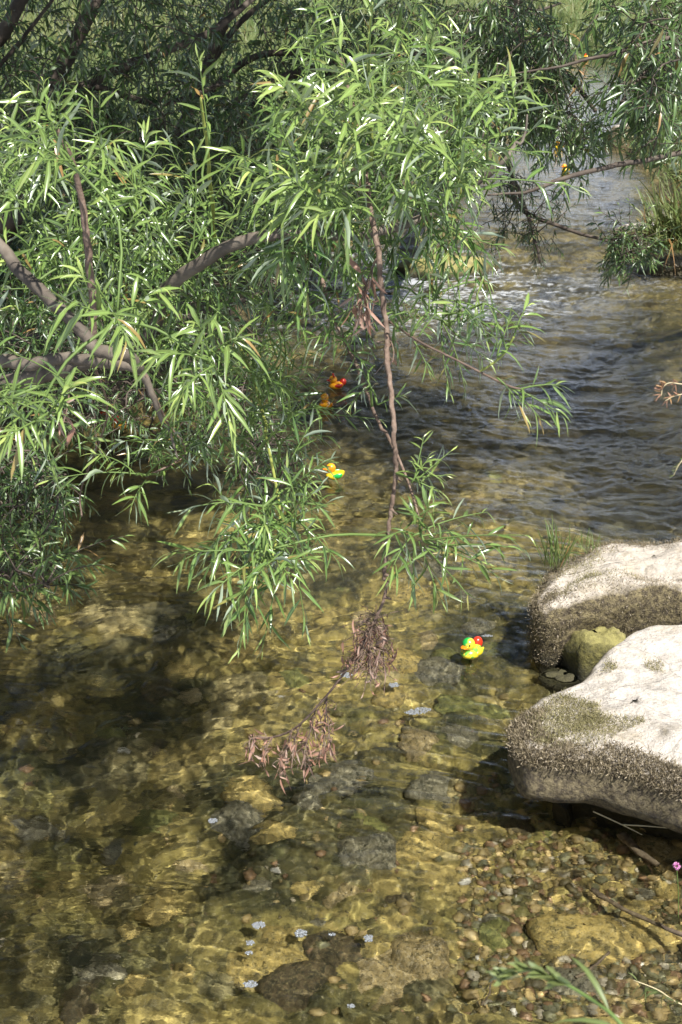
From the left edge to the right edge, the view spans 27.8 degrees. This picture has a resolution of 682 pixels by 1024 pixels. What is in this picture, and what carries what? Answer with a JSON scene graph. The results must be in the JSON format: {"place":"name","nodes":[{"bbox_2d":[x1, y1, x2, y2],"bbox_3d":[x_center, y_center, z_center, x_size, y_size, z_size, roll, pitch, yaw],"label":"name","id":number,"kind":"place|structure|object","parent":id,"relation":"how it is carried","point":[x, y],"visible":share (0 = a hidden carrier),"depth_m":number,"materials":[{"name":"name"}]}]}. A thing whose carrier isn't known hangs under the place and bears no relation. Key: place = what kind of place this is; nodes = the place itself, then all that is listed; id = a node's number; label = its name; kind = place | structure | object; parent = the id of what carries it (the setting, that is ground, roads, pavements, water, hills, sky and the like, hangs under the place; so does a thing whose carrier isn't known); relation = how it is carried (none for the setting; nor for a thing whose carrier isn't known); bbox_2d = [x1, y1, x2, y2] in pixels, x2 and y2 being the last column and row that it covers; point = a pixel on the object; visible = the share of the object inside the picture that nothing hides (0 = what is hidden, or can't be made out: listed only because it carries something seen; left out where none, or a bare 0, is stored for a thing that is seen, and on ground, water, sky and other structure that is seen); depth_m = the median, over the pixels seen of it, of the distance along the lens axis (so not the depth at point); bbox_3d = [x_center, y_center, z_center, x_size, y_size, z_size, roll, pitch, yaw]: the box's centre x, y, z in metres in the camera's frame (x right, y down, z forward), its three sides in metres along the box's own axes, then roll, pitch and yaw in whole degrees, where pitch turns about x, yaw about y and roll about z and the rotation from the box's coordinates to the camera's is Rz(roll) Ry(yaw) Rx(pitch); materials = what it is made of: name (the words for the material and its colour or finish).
{"place":"outdoors","nodes":[
{"label":"outdoors","id":0,"kind":"place"},
{"bbox_2d":[0,58,681,1023],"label":"water","id":1,"kind":"structure","parent":0,"point":[440,858],"depth_m":4.53,"materials":[{"name":"brown liquid"}]},
{"bbox_2d":[110,416,127,429],"bbox_3d":[-1.159,-0.469,7.188,0.108,0.084,0.076,4,22,9],"label":"rubber duck","id":2,"kind":"object","parent":1,"relation":"on","point":[115,419],"visible":0.27,"depth_m":7.17},
{"bbox_2d":[208,818,217,823],"bbox_3d":[-0.370,0.891,3.978,0.028,0.007,0.026,0,22,0],"label":"foam patch","id":3,"kind":"object","parent":1,"relation":"on","point":[212,820],"visible":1,"depth_m":3.98,"materials":[{"name":"white liquid"}]},
{"bbox_2d":[243,980,257,987],"bbox_3d":[-0.220,1.143,3.336,0.034,0.007,0.028,-10,24,-23],"label":"foam patch","id":4,"kind":"object","parent":1,"relation":"on","point":[251,984],"visible":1,"depth_m":3.33,"materials":[{"name":"white liquid"}]},
{"bbox_2d":[246,940,254,945],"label":"foam patch","id":5,"kind":"object","parent":1,"relation":"on","point":[250,942],"visible":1,"depth_m":3.48,"materials":[{"name":"white liquid"}]},
{"bbox_2d":[251,921,265,929],"bbox_3d":[-0.211,1.061,3.539,0.035,0.007,0.030,-8,23,-18],"label":"foam patch","id":6,"kind":"object","parent":1,"relation":"on","point":[258,925],"visible":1,"depth_m":3.54,"materials":[{"name":"white liquid"}]},
{"bbox_2d":[294,929,306,937],"bbox_3d":[-0.103,1.075,3.514,0.034,0.007,0.033,0,22,0],"label":"foam patch","id":7,"kind":"object","parent":1,"relation":"on","point":[300,933],"visible":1,"depth_m":3.51,"materials":[{"name":"white liquid"}]},
{"bbox_2d":[319,393,332,408],"bbox_3d":[-0.088,-0.614,7.658,0.077,0.085,0.109,-4,22,-9],"label":"rubber duck","id":8,"kind":"object","parent":1,"relation":"on","point":[325,402],"visible":0.81,"depth_m":7.64},
{"bbox_2d":[323,463,344,479],"bbox_3d":[-0.035,-0.194,6.606,0.107,0.084,0.075,-3,22,-7],"label":"rubber duck","id":9,"kind":"object","parent":1,"relation":"on","point":[338,474],"visible":0.79,"depth_m":6.58},
{"bbox_2d":[327,373,345,388],"bbox_3d":[-0.027,-0.759,8.011,0.117,0.094,0.075,-4,22,-9],"label":"rubber duck","id":10,"kind":"object","parent":1,"relation":"on","point":[335,383],"visible":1,"depth_m":7.99},
{"bbox_2d":[341,672,352,677],"bbox_3d":[0.018,0.566,4.788,0.043,0.007,0.040,8,23,20],"label":"foam patch","id":11,"kind":"object","parent":1,"relation":"on","point":[346,675],"visible":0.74,"depth_m":4.78,"materials":[{"name":"grey"}]},
{"bbox_2d":[363,934,372,941],"bbox_3d":[0.069,1.083,3.501,0.026,0.006,0.029,0,22,0],"label":"foam patch","id":12,"kind":"object","parent":1,"relation":"on","point":[368,938],"visible":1,"depth_m":3.50,"materials":[{"name":"white liquid"}]},
{"bbox_2d":[388,682,398,687],"bbox_3d":[0.181,0.594,4.727,0.036,0.007,0.032,-4,22,-11],"label":"foam patch","id":13,"kind":"object","parent":1,"relation":"on","point":[392,684],"visible":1,"depth_m":4.72,"materials":[{"name":"white liquid"}]},
{"bbox_2d":[404,707,430,714],"bbox_3d":[0.255,0.659,4.557,0.092,0.007,0.045,-10,24,-23],"label":"foam patch","id":14,"kind":"object","parent":1,"relation":"on","point":[417,709],"visible":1,"depth_m":4.55,"materials":[{"name":"white liquid"}]},
{"bbox_2d":[460,636,483,659],"bbox_3d":[0.465,0.480,4.909,0.077,0.085,0.120,16,27,35],"label":"rubber duck","id":15,"kind":"object","parent":1,"relation":"on","point":[471,648],"visible":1,"depth_m":4.88},
{"bbox_2d":[593,811,642,834],"bbox_3d":[0.783,0.885,3.901,0.143,0.053,0.018,7,23,16],"label":"dry grass stalk","id":16,"kind":"object","parent":1,"relation":"on","point":[615,821],"visible":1,"depth_m":3.90,"materials":[{"name":"plant"}]},
{"bbox_2d":[0,0,681,461],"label":"ground","id":17,"kind":"structure","parent":0,"point":[142,408],"depth_m":11.43,"materials":[{"name":"brown soil"}]},
{"bbox_2d":[0,0,302,277],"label":"willow tree","id":18,"kind":"object","parent":17,"relation":"on","point":[68,50],"visible":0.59,"depth_m":7.14,"materials":[{"name":"green plant"}]},
{"bbox_2d":[0,211,335,651],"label":"willow tree","id":19,"kind":"object","parent":17,"relation":"on","point":[30,537],"visible":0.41,"depth_m":4.59,"materials":[{"name":"green plant"}]},
{"bbox_2d":[0,118,368,444],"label":"undergrowth","id":20,"kind":"object","parent":17,"relation":"on","point":[12,284],"visible":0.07,"depth_m":8.61,"materials":[{"name":"green plant"}]},
{"bbox_2d":[0,0,592,795],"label":"willow tree","id":21,"kind":"object","parent":17,"relation":"on","point":[310,196],"visible":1,"depth_m":3.01,"materials":[{"name":"green plant"}]},
{"bbox_2d":[0,0,681,330],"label":"meadow grass","id":22,"kind":"structure","parent":17,"relation":"on","point":[554,12],"depth_m":21.87,"materials":[{"name":"green plant"}]},
{"bbox_2d":[633,141,681,224],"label":"grass tuft","id":23,"kind":"object","parent":22,"relation":"on","point":[678,176],"visible":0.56,"depth_m":10.92,"materials":[{"name":"green plant"}]},
{"bbox_2d":[638,131,680,171],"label":"grass tuft","id":24,"kind":"object","parent":22,"relation":"on","point":[669,146],"visible":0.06,"depth_m":12.68,"materials":[{"name":"green plant"}]},
{"bbox_2d":[139,0,560,260],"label":"willow tree","id":25,"kind":"object","parent":17,"relation":"on","point":[230,6],"visible":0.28,"depth_m":9.53,"materials":[{"name":"green plant"}]},
{"bbox_2d":[393,255,489,279],"bbox_3d":[0.802,-1.905,11.025,0.781,0.292,0.424,0,22,0],"label":"stone","id":26,"kind":"object","parent":17,"relation":"on","point":[421,269],"visible":0.19,"depth_m":10.91,"materials":[{"name":"yellow stone"}]},
{"bbox_2d":[394,0,679,294],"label":"willow tree","id":27,"kind":"object","parent":17,"relation":"on","point":[544,51],"visible":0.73,"depth_m":6.07,"materials":[{"name":"green plant"}]},
{"bbox_2d":[546,669,575,681],"bbox_3d":[0.777,0.602,4.822,0.168,0.108,0.156,-19,28,-39],"label":"stone","id":28,"kind":"object","parent":17,"relation":"on","point":[561,676],"visible":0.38,"depth_m":4.78,"materials":[{"name":"grey stone"}]},
{"bbox_2d":[487,0,681,195],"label":"willow tree","id":29,"kind":"object","parent":17,"relation":"on","point":[658,85],"visible":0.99,"depth_m":4.99,"materials":[{"name":"green plant"}]},
{"bbox_2d":[502,625,681,833],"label":"boulder","id":30,"kind":"object","parent":17,"relation":"on","point":[606,733],"visible":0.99,"depth_m":3.89,"materials":[{"name":"stone"}]},
{"bbox_2d":[562,627,625,680],"bbox_3d":[0.898,0.554,4.843,0.226,0.343,0.208,-9,24,-22],"label":"stone","id":31,"kind":"object","parent":17,"relation":"on","point":[584,651],"visible":0.51,"depth_m":4.75,"materials":[{"name":"yellow stone"}]},
{"bbox_2d":[524,534,681,665],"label":"boulder","id":32,"kind":"object","parent":17,"relation":"on","point":[626,588],"visible":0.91,"depth_m":4.86,"materials":[{"name":"stone"}]},
{"bbox_2d":[534,519,585,569],"bbox_3d":[0.792,0.102,4.984,0.193,0.206,0.142,17,27,36],"label":"grass tuft","id":33,"kind":"object","parent":32,"relation":"on","point":[556,555],"visible":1,"depth_m":4.98,"materials":[{"name":"green plant"}]},
{"bbox_2d":[575,527,600,553],"bbox_3d":[0.902,0.101,5.083,0.116,0.094,0.152,0,22,0],"label":"grass tuft","id":34,"kind":"object","parent":32,"relation":"on","point":[586,542],"visible":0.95,"depth_m":5.09,"materials":[{"name":"green plant"}]},
{"bbox_2d":[604,122,632,147],"bbox_3d":[3.845,-4.698,17.558,0.997,0.714,0.795,5,22,11],"label":"boulder","id":35,"kind":"object","parent":17,"relation":"on","point":[614,127],"visible":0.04,"depth_m":17.31,"materials":[{"name":"stone"}]},
{"bbox_2d":[612,222,653,241],"bbox_3d":[2.559,-2.363,11.731,0.469,0.201,0.293,-5,22,-11],"label":"boulder","id":36,"kind":"object","parent":17,"relation":"on","point":[626,225],"visible":0.21,"depth_m":11.64,"materials":[{"name":"stone"}]},
{"bbox_2d":[598,175,681,274],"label":"grass tuft","id":37,"kind":"object","parent":17,"relation":"on","point":[675,246],"visible":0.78,"depth_m":10.69,"materials":[{"name":"green plant"}]},
{"bbox_2d":[622,824,664,827],"bbox_3d":[0.936,0.883,3.849,0.296,0.028,0.014,4,22,11],"label":"dry grass stalk","id":38,"kind":"object","parent":17,"relation":"on","point":[642,825],"visible":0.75,"depth_m":3.87,"materials":[{"name":"plant"}]},
{"bbox_2d":[629,973,681,1009],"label":"grass sprig","id":39,"kind":"object","parent":17,"relation":"on","point":[655,990],"depth_m":2.40,"materials":[{"name":"plant"}]},
{"bbox_2d":[633,253,681,275],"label":"boulder","id":40,"kind":"object","parent":17,"relation":"on","point":[671,269],"visible":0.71,"depth_m":10.90,"materials":[{"name":"stone"}]},
{"bbox_2d":[636,177,681,264],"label":"grass tuft","id":41,"kind":"object","parent":17,"relation":"on","point":[670,216],"visible":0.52,"depth_m":10.69,"materials":[{"name":"green plant"}]},
{"bbox_2d":[654,379,681,401],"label":"grass sprig","id":42,"kind":"object","parent":17,"relation":"on","point":[662,385],"depth_m":2.60,"materials":[{"name":"plant"}]},
{"bbox_2d":[662,392,681,406],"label":"grass sprig","id":43,"kind":"object","parent":17,"relation":"on","point":[675,394],"depth_m":2.60,"materials":[{"name":"plant"}]},
{"bbox_2d":[672,862,680,916],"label":"clover flower","id":44,"kind":"object","parent":17,"relation":"on","point":[674,864],"visible":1,"depth_m":3.52,"materials":[{"name":"pink plant"}]},
{"bbox_2d":[485,956,622,1023],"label":"grass sprig","id":45,"kind":"object","parent":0,"point":[554,978],"depth_m":1.31,"materials":[{"name":"green plant"}]},
{"bbox_2d":[669,458,681,477],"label":"grass sprig","id":46,"kind":"object","parent":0,"point":[678,464],"depth_m":2.60,"materials":[{"name":"plant"}]},
{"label":"gravel","id":47,"kind":"object","parent":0,"visible":0},
{"bbox_2d":[661,924,681,936],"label":"stick","id":48,"kind":"object","parent":47,"relation":"on","point":[675,932],"visible":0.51,"depth_m":3.51,"materials":[{"name":"brown wood"}]}
]}

